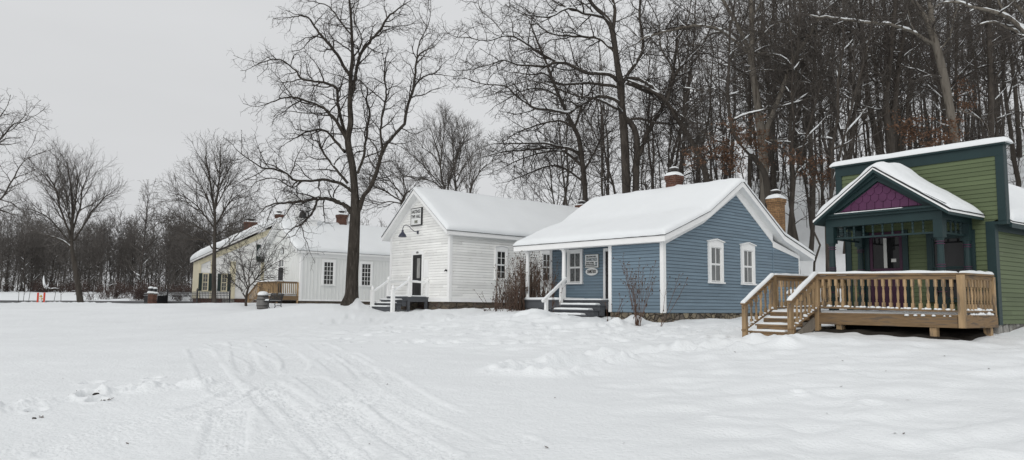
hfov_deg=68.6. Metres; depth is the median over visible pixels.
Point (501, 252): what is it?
window
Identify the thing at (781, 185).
slope tree
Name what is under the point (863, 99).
slope tree
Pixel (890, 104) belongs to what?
slope tree
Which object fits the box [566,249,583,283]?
window
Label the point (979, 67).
slope tree
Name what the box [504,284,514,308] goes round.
dried plant
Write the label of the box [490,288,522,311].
fallen stalks
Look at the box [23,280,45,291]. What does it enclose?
brush
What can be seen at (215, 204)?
maple tree
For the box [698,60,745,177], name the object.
slope tree
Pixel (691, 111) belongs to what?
slope tree
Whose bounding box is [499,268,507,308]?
dried plant
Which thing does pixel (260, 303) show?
barrel
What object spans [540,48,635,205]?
slope tree
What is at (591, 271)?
oval sign
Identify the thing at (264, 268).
crabapple tree
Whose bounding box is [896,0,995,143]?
slope tree
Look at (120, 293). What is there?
brush
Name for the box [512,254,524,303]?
dried plant
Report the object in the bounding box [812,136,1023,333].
green shop
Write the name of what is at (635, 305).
dried shrub
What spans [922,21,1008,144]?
slope tree
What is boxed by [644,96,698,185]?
slope tree
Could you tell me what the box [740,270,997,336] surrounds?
porch deck
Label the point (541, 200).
slope tree
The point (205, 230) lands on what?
forest tree
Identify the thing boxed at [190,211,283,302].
yellow house
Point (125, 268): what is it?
forest tree
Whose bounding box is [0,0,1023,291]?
sky
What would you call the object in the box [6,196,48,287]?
forest tree
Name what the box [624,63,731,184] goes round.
slope tree
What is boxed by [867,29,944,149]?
slope tree
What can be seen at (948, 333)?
bare ground
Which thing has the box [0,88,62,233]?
oak tree
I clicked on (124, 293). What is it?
brush
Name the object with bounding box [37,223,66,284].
forest tree
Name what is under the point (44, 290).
brush
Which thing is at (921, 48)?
slope tree
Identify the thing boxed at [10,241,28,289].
forest tree
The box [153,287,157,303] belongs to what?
gate pillar
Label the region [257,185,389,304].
schoolhouse
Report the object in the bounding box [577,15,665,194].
slope tree
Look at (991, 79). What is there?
maple tree
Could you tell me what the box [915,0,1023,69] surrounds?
oak tree
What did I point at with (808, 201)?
slope tree
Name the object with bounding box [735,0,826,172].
slope tree
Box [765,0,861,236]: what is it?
slope tree
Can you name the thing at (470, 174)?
elm tree
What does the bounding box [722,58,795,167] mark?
slope tree
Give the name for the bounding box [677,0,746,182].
slope tree
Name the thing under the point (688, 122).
slope tree
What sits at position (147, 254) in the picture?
forest tree
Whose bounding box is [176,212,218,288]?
forest tree
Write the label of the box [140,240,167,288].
forest tree
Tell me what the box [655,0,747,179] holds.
slope tree
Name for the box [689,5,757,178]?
slope tree
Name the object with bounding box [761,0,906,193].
slope tree
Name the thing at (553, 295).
dried plant
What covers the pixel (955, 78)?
slope tree
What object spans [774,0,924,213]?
slope tree
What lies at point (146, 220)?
forest tree
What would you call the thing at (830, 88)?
slope tree
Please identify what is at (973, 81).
slope tree
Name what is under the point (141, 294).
brush
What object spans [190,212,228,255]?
forest tree
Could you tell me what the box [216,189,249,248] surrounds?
forest tree
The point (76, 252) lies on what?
forest tree
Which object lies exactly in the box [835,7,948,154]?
slope tree
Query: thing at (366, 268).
window
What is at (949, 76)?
slope tree
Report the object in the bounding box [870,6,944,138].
slope tree
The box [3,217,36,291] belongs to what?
forest tree
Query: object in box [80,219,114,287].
forest tree
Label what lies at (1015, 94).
slope tree
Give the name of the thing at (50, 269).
forest tree
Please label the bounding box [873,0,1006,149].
slope tree
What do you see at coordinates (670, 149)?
slope tree
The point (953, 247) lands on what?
window
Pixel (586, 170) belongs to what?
slope tree
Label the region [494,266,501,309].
dried plant
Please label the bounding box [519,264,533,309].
dried plant
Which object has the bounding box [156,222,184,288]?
forest tree
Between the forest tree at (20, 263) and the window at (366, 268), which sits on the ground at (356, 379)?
the forest tree at (20, 263)
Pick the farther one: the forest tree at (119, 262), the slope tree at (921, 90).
the forest tree at (119, 262)
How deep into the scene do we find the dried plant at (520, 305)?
30.75 m
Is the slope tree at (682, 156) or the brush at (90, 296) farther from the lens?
the brush at (90, 296)
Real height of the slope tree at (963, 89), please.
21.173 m
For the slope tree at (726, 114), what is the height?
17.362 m
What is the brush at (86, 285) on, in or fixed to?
on the ground at (356, 379)
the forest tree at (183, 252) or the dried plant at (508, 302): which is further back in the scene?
the forest tree at (183, 252)
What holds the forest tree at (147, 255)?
on the ground at (356, 379)
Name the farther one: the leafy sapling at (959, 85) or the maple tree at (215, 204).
the maple tree at (215, 204)
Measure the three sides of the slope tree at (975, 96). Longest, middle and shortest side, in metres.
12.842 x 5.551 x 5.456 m
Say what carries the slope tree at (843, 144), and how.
on the ground at (356, 379)
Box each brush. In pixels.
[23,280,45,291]
[26,276,37,291]
[29,275,41,291]
[36,285,51,292]
[53,283,72,292]
[70,276,86,294]
[82,278,93,291]
[83,288,96,299]
[94,282,108,292]
[97,289,113,298]
[109,278,129,298]
[110,286,122,298]
[120,284,136,297]
[123,285,151,300]
[123,287,145,300]
[134,275,156,287]
[135,284,150,300]
[161,281,180,292]
[169,283,189,300]
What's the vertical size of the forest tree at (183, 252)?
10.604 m
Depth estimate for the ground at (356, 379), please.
11.61 m
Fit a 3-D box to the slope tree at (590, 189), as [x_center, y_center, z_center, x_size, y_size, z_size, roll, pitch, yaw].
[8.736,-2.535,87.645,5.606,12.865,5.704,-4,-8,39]
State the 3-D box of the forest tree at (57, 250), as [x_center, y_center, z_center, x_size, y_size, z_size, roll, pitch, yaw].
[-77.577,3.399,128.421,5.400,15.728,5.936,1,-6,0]
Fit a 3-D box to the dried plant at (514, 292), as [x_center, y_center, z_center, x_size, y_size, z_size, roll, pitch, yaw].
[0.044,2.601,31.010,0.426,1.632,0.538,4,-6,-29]
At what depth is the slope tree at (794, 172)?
37.71 m
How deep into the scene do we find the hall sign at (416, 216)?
37.16 m
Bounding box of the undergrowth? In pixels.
[581,87,1023,223]
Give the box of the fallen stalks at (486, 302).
[471,283,504,310]
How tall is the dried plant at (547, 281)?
2.338 m
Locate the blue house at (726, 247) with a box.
[513,166,814,322]
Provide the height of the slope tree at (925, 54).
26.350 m
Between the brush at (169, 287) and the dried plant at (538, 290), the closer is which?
the dried plant at (538, 290)
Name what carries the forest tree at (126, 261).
on the ground at (356, 379)
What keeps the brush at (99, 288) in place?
on the ground at (356, 379)
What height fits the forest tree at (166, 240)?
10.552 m
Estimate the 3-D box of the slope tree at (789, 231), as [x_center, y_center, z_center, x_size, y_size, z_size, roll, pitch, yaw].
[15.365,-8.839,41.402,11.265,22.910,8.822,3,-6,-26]
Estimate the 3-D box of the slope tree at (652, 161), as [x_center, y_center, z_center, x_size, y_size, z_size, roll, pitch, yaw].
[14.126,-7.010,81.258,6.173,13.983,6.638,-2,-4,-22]
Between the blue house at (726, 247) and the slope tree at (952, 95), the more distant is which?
the slope tree at (952, 95)
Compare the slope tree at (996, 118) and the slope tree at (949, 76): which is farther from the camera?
the slope tree at (949, 76)
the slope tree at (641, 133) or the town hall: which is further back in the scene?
the slope tree at (641, 133)
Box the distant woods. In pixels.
[616,1,1023,189]
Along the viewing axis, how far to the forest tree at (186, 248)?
115.67 m
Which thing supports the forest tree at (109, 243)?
on the ground at (356, 379)
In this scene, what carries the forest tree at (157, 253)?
on the ground at (356, 379)
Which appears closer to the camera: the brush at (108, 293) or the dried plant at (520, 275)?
the dried plant at (520, 275)
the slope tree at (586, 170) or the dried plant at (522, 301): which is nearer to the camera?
the dried plant at (522, 301)
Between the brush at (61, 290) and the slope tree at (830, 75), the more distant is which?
the brush at (61, 290)
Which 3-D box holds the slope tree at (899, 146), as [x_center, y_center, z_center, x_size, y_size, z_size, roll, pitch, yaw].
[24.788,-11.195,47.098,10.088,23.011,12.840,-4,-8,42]
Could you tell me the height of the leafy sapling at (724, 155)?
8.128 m
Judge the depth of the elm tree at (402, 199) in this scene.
62.70 m
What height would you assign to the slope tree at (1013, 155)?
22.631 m
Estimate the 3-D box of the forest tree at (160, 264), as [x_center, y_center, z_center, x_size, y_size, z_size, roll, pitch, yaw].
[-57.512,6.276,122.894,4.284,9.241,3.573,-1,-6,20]
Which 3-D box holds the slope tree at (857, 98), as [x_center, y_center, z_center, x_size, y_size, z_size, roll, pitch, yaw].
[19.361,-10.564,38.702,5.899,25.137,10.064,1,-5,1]
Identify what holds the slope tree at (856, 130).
on the ground at (356, 379)
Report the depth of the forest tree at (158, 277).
108.73 m
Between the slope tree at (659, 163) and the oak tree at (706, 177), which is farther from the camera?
the slope tree at (659, 163)
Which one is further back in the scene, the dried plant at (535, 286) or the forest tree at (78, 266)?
the forest tree at (78, 266)
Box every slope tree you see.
[495,148,543,201]
[499,104,587,204]
[507,130,576,205]
[530,92,614,203]
[532,43,619,205]
[539,24,656,195]
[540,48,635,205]
[558,3,619,193]
[562,168,600,203]
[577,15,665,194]
[577,61,643,194]
[582,99,632,200]
[592,0,743,173]
[598,0,675,188]
[604,56,659,189]
[610,100,666,191]
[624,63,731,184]
[625,0,743,182]
[625,57,695,187]
[628,103,666,190]
[630,37,692,184]
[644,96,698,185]
[646,31,739,184]
[646,46,731,171]
[649,0,872,239]
[649,66,719,181]
[652,0,728,171]
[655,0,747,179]
[659,33,722,165]
[662,10,738,163]
[663,0,805,188]
[672,37,762,176]
[674,5,763,179]
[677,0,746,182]
[682,0,936,301]
[688,0,787,176]
[689,1,840,189]
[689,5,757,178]
[694,70,745,168]
[698,0,816,185]
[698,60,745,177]
[705,0,777,179]
[705,0,878,236]
[712,4,802,181]
[713,0,879,251]
[716,8,760,167]
[716,47,764,180]
[717,14,785,168]
[718,1,837,203]
[718,3,796,116]
[718,22,818,197]
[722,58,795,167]
[732,0,842,188]
[734,0,829,169]
[734,3,808,172]
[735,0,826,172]
[738,20,847,240]
[742,1,846,192]
[744,0,806,183]
[755,0,871,226]
[755,0,900,207]
[757,0,862,205]
[757,0,871,159]
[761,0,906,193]
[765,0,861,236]
[773,0,868,155]
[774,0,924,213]
[814,0,925,253]
[817,2,856,163]
[818,0,896,135]
[825,1,901,154]
[827,1,932,149]
[829,0,981,150]
[830,0,960,152]
[831,0,873,151]
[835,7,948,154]
[841,0,997,151]
[842,2,923,157]
[843,0,930,152]
[845,0,936,119]
[846,4,887,155]
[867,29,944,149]
[870,4,983,134]
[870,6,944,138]
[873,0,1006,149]
[874,0,1022,144]
[877,2,965,148]
[882,0,1023,141]
[890,4,958,134]
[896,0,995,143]
[898,0,1023,138]
[904,0,1023,144]
[904,0,1023,158]
[909,7,995,113]
[920,14,975,142]
[922,7,981,140]
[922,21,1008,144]
[923,14,986,136]
[925,0,1010,134]
[925,5,972,129]
[944,0,1023,136]
[950,8,1016,134]
[956,4,1012,139]
[957,0,1023,134]
[957,2,1023,162]
[961,0,1023,132]
[961,48,1009,139]
[965,1,1023,114]
[966,0,1023,186]
[978,1,1021,157]
[991,4,1023,100]
[996,2,1023,86]
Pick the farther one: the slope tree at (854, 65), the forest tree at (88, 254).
the forest tree at (88, 254)
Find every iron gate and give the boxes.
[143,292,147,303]
[157,291,166,303]
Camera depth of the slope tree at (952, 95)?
87.21 m
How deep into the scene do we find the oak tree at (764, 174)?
39.16 m
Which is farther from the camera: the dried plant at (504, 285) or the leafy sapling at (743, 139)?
the leafy sapling at (743, 139)
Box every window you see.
[202,273,208,290]
[220,274,227,291]
[321,259,335,285]
[359,261,372,286]
[494,245,508,280]
[540,250,549,281]
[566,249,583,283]
[707,239,725,283]
[739,242,756,284]
[926,230,979,301]
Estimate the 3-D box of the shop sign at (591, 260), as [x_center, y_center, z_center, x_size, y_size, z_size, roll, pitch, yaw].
[3.232,1.259,30.399,0.035,0.550,0.755,6,-7,-41]
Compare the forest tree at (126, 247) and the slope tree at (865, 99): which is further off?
the forest tree at (126, 247)
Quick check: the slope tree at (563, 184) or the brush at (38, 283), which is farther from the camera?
the brush at (38, 283)
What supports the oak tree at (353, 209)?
on the ground at (356, 379)
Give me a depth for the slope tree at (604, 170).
71.24 m
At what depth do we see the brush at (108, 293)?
79.04 m
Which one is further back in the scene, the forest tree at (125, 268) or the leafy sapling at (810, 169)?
the forest tree at (125, 268)
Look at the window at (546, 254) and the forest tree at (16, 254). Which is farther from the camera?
the forest tree at (16, 254)
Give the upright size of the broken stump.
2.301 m
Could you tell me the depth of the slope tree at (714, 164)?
63.85 m
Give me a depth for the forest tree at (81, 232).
131.53 m
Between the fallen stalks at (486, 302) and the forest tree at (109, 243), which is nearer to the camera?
the fallen stalks at (486, 302)
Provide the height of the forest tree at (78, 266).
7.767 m
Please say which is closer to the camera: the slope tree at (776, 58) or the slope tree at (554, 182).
the slope tree at (776, 58)
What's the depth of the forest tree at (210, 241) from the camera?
109.12 m
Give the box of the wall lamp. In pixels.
[398,225,418,236]
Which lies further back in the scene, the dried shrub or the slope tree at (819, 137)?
the slope tree at (819, 137)
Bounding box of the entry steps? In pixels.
[368,276,429,311]
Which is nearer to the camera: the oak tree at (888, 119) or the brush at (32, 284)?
the oak tree at (888, 119)
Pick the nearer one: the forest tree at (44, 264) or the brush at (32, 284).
the brush at (32, 284)
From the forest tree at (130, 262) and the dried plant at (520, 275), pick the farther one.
the forest tree at (130, 262)
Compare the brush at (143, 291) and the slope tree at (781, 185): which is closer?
the slope tree at (781, 185)
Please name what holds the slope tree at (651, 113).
on the ground at (356, 379)
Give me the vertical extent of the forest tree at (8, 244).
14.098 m
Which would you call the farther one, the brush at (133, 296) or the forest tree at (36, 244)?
the forest tree at (36, 244)
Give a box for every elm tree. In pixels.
[337,141,446,219]
[381,101,491,190]
[446,137,510,193]
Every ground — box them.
[0,141,1023,459]
[815,325,986,340]
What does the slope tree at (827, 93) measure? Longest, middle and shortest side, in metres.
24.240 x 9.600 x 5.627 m
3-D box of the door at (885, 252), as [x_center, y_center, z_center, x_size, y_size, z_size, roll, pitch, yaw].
[9.246,1.051,18.498,0.048,2.010,0.800,5,-7,-37]
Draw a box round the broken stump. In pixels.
[43,276,48,291]
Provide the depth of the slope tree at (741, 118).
85.85 m
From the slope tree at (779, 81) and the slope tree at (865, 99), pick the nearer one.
the slope tree at (779, 81)
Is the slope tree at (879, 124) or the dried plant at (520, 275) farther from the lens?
the slope tree at (879, 124)
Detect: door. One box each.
[278,268,282,292]
[412,255,421,294]
[606,251,607,298]
[869,231,903,310]
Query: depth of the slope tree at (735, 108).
84.17 m
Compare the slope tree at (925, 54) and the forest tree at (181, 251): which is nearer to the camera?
the slope tree at (925, 54)
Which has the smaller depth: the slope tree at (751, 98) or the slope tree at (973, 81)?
the slope tree at (751, 98)
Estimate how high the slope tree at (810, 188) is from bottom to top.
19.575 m
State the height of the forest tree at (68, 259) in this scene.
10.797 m
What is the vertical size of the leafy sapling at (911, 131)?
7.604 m
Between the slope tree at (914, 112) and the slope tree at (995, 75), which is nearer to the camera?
the slope tree at (914, 112)
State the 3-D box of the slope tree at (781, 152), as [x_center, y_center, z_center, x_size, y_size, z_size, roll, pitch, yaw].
[17.322,-5.469,46.925,6.757,14.842,6.642,0,-4,27]
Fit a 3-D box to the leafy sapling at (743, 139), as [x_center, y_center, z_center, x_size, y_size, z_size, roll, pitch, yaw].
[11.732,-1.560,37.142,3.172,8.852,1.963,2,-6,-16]
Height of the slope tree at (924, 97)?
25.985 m
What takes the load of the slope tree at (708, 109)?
on the ground at (356, 379)
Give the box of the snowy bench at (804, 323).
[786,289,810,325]
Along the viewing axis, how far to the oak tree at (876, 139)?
41.02 m
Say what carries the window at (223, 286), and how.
in the yellow house at (202, 277)
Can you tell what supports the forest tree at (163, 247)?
on the ground at (356, 379)
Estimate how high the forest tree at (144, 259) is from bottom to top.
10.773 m
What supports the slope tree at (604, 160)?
on the ground at (356, 379)
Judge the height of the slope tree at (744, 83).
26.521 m
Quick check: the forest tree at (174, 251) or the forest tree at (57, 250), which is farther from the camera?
the forest tree at (57, 250)
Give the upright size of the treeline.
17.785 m
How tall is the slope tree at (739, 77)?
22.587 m
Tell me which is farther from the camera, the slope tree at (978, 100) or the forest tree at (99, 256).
the forest tree at (99, 256)
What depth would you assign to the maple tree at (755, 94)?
41.64 m
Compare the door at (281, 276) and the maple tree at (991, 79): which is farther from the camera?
the door at (281, 276)
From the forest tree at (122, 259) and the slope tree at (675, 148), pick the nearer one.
the slope tree at (675, 148)
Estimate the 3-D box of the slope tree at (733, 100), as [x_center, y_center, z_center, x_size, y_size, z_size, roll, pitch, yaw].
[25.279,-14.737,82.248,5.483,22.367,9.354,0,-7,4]
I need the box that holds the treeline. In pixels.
[0,202,386,291]
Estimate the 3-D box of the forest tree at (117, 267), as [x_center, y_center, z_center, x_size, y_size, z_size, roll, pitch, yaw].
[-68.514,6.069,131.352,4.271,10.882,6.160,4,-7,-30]
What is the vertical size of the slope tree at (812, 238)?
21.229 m
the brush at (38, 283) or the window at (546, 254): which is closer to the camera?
the window at (546, 254)
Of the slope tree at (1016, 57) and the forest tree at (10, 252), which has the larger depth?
the forest tree at (10, 252)
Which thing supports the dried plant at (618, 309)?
on the ground at (356, 379)
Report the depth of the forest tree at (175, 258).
111.93 m
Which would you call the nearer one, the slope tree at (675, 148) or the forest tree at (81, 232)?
the slope tree at (675, 148)
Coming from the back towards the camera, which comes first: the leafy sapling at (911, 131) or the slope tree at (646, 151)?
the slope tree at (646, 151)
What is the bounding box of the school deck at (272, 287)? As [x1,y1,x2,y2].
[247,280,298,303]
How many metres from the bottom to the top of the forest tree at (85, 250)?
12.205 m
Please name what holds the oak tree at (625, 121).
on the ground at (356, 379)
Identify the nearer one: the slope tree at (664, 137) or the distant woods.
the slope tree at (664, 137)
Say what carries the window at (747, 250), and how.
in the blue house at (726, 247)
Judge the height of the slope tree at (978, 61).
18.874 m
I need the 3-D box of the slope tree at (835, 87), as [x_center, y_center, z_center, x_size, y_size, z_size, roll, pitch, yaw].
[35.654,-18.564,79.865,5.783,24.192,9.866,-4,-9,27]
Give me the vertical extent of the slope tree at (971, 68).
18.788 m
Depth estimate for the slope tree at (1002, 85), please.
53.42 m
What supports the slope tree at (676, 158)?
on the ground at (356, 379)
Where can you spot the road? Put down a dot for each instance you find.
(14, 301)
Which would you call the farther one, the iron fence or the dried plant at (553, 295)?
the iron fence
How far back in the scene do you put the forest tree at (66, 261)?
129.84 m
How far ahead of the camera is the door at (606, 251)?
29.72 m
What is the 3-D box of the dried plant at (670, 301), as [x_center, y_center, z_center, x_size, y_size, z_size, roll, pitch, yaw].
[5.161,2.356,24.607,0.715,1.988,0.913,17,-5,2]
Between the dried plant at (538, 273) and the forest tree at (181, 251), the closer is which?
the dried plant at (538, 273)
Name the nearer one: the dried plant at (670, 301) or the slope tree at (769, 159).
the dried plant at (670, 301)
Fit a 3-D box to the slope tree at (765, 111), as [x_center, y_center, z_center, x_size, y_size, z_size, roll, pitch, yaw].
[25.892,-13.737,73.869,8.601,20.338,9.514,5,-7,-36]
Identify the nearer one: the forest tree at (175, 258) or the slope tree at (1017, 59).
the slope tree at (1017, 59)
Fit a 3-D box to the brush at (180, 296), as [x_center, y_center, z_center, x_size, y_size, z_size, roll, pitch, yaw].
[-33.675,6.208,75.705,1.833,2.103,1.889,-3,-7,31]
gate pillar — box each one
[147,286,153,303]
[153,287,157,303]
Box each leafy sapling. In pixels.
[678,133,747,180]
[711,112,782,178]
[781,144,835,271]
[877,109,968,148]
[951,75,980,141]
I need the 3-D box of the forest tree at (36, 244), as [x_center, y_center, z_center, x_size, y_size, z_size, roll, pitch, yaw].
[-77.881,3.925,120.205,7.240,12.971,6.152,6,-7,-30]
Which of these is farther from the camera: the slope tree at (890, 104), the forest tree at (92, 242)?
the forest tree at (92, 242)
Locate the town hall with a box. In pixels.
[381,187,585,309]
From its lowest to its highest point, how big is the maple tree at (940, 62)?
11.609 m
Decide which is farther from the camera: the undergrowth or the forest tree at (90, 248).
the forest tree at (90, 248)
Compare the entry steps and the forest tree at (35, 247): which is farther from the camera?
the forest tree at (35, 247)
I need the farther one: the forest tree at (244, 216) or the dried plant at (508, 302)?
the forest tree at (244, 216)
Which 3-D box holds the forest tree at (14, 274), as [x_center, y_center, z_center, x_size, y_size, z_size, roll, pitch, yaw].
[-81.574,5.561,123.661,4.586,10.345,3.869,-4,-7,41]
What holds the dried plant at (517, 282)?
on the ground at (356, 379)
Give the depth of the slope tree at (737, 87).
89.14 m
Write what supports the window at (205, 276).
in the yellow house at (202, 277)
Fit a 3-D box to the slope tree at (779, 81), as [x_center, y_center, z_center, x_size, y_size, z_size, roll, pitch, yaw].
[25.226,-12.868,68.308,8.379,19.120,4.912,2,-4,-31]
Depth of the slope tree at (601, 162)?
68.66 m
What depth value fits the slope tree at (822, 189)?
44.08 m
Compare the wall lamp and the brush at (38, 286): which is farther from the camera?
the brush at (38, 286)
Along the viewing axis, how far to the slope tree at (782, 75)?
72.69 m
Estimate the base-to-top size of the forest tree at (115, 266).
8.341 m
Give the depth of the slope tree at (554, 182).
88.62 m
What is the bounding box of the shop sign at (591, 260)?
[585,254,598,267]
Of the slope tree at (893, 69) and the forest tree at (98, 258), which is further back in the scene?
the forest tree at (98, 258)
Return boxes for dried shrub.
[613,256,658,325]
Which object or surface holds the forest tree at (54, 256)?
on the ground at (356, 379)
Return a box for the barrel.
[256,291,268,308]
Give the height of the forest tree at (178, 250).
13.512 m
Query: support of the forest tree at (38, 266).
on the ground at (356, 379)
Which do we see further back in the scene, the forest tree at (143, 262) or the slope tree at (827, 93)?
the forest tree at (143, 262)
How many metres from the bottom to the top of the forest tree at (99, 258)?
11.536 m
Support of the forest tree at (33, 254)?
on the ground at (356, 379)
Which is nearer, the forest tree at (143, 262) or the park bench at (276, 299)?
the park bench at (276, 299)
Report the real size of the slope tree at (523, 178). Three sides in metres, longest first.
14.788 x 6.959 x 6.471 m
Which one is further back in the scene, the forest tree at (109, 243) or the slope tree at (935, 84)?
the forest tree at (109, 243)
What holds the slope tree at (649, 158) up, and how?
on the ground at (356, 379)
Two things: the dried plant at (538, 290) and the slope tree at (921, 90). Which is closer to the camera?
the dried plant at (538, 290)
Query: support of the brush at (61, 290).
on the ground at (356, 379)
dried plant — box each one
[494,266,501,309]
[495,262,510,305]
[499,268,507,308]
[504,253,525,307]
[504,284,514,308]
[506,278,512,309]
[506,289,513,309]
[509,273,519,309]
[509,282,524,310]
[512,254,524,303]
[512,257,522,309]
[514,252,526,309]
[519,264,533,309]
[521,269,531,309]
[531,253,551,296]
[533,263,544,309]
[533,266,541,308]
[543,257,559,297]
[548,266,558,308]
[549,282,565,311]
[601,293,627,320]
[659,274,687,324]
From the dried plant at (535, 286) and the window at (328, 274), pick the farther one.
the window at (328, 274)
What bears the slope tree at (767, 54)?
on the ground at (356, 379)
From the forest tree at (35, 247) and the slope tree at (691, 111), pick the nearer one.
the slope tree at (691, 111)
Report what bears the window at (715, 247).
in the blue house at (726, 247)
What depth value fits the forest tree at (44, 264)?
120.53 m
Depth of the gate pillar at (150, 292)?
57.11 m
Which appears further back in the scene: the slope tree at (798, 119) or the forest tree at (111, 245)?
the forest tree at (111, 245)
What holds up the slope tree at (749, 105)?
on the ground at (356, 379)
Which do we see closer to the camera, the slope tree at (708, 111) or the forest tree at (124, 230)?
the slope tree at (708, 111)
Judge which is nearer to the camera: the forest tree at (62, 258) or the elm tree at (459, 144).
the elm tree at (459, 144)
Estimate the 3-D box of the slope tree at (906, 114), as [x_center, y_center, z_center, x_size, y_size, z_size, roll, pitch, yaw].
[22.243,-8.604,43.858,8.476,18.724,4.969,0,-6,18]
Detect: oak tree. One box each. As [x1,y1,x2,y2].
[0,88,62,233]
[214,0,464,305]
[439,0,701,200]
[609,0,736,181]
[652,0,874,208]
[787,0,903,154]
[817,0,976,153]
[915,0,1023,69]
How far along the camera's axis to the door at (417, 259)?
36.90 m
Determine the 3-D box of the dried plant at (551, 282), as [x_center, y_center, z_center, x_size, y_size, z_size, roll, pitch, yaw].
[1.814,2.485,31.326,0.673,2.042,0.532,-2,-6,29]
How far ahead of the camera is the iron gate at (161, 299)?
59.18 m
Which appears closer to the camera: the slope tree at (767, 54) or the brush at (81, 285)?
the slope tree at (767, 54)
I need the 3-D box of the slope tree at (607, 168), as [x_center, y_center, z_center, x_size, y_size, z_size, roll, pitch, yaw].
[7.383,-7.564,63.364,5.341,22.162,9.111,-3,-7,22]
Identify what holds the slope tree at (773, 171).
on the ground at (356, 379)
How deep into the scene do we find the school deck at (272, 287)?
51.73 m
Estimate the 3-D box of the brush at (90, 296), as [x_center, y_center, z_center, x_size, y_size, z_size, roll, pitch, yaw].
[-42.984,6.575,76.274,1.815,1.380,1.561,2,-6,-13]
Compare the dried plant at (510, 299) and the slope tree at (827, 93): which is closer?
the dried plant at (510, 299)
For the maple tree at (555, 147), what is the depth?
52.77 m
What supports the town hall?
on the ground at (356, 379)
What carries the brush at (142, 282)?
on the ground at (356, 379)
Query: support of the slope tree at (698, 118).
on the ground at (356, 379)
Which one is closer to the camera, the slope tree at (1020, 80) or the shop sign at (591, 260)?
the shop sign at (591, 260)
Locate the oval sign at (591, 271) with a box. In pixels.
[586,268,597,275]
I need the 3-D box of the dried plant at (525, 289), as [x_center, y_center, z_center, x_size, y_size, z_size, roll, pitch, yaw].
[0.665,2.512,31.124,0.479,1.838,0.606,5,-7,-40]
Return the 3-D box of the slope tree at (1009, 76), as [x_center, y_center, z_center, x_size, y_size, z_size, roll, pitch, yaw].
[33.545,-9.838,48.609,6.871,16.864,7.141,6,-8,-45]
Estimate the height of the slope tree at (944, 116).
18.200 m
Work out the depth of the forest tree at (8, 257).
105.57 m
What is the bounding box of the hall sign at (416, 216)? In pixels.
[411,207,422,225]
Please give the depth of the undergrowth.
65.19 m
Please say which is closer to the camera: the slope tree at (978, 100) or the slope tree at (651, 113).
the slope tree at (978, 100)
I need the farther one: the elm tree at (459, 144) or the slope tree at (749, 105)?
the elm tree at (459, 144)
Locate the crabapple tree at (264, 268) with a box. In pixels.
[209,235,295,305]
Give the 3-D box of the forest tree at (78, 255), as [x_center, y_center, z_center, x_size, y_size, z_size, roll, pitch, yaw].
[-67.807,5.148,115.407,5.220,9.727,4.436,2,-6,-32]
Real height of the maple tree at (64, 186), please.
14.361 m
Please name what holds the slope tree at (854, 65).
on the ground at (356, 379)
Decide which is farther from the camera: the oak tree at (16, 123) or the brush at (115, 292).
the brush at (115, 292)
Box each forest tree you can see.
[0,201,27,291]
[0,204,25,283]
[0,210,23,291]
[0,213,27,287]
[2,219,34,290]
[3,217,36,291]
[4,232,36,291]
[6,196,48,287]
[9,240,25,290]
[10,218,47,281]
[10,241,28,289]
[12,231,50,282]
[16,219,43,290]
[20,219,49,291]
[29,221,66,284]
[33,235,55,282]
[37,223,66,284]
[39,210,75,291]
[42,227,78,291]
[47,209,75,284]
[52,231,78,289]
[54,213,96,278]
[55,234,87,283]
[58,239,83,281]
[59,226,93,281]
[64,242,87,287]
[77,218,106,285]
[79,238,110,284]
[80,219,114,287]
[80,222,98,286]
[80,222,114,287]
[80,225,103,286]
[82,223,112,290]
[85,225,119,290]
[90,213,121,282]
[98,224,138,291]
[105,249,123,287]
[107,234,129,284]
[110,235,134,284]
[110,238,125,285]
[111,225,140,287]
[113,215,145,286]
[113,238,137,287]
[116,234,142,282]
[123,179,187,286]
[126,240,136,284]
[129,232,155,285]
[132,222,165,282]
[134,233,155,286]
[136,223,156,285]
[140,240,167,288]
[143,233,177,286]
[149,224,165,285]
[150,242,167,290]
[151,225,180,290]
[154,209,197,285]
[155,220,192,291]
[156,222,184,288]
[160,221,179,291]
[164,211,197,286]
[164,213,188,288]
[164,222,197,289]
[167,204,195,284]
[167,227,191,289]
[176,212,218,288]
[187,201,234,271]
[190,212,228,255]
[196,206,225,256]
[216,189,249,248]
[219,213,239,246]
[230,202,262,242]
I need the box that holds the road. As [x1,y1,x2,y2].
[0,300,190,302]
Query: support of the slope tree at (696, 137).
on the ground at (356, 379)
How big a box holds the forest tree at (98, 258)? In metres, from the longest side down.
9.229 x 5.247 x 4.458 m
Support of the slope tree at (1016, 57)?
on the ground at (356, 379)
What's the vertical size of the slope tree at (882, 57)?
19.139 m
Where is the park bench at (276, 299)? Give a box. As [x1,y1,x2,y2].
[264,293,283,307]
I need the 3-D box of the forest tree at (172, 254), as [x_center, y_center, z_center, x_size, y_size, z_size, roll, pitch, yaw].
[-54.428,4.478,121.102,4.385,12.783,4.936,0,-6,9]
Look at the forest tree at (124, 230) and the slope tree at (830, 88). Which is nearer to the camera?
the slope tree at (830, 88)
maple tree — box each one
[1,130,130,301]
[143,128,269,302]
[474,9,626,203]
[609,0,857,205]
[782,0,1023,148]
[953,0,1023,137]
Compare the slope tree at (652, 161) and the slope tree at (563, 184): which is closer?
the slope tree at (563, 184)
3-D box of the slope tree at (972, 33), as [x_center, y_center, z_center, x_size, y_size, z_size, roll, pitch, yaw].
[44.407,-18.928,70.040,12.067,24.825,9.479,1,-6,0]
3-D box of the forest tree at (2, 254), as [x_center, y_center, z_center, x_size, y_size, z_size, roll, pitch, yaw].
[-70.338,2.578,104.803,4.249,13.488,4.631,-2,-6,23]
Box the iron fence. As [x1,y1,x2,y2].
[167,288,230,302]
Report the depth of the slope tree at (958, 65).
70.56 m

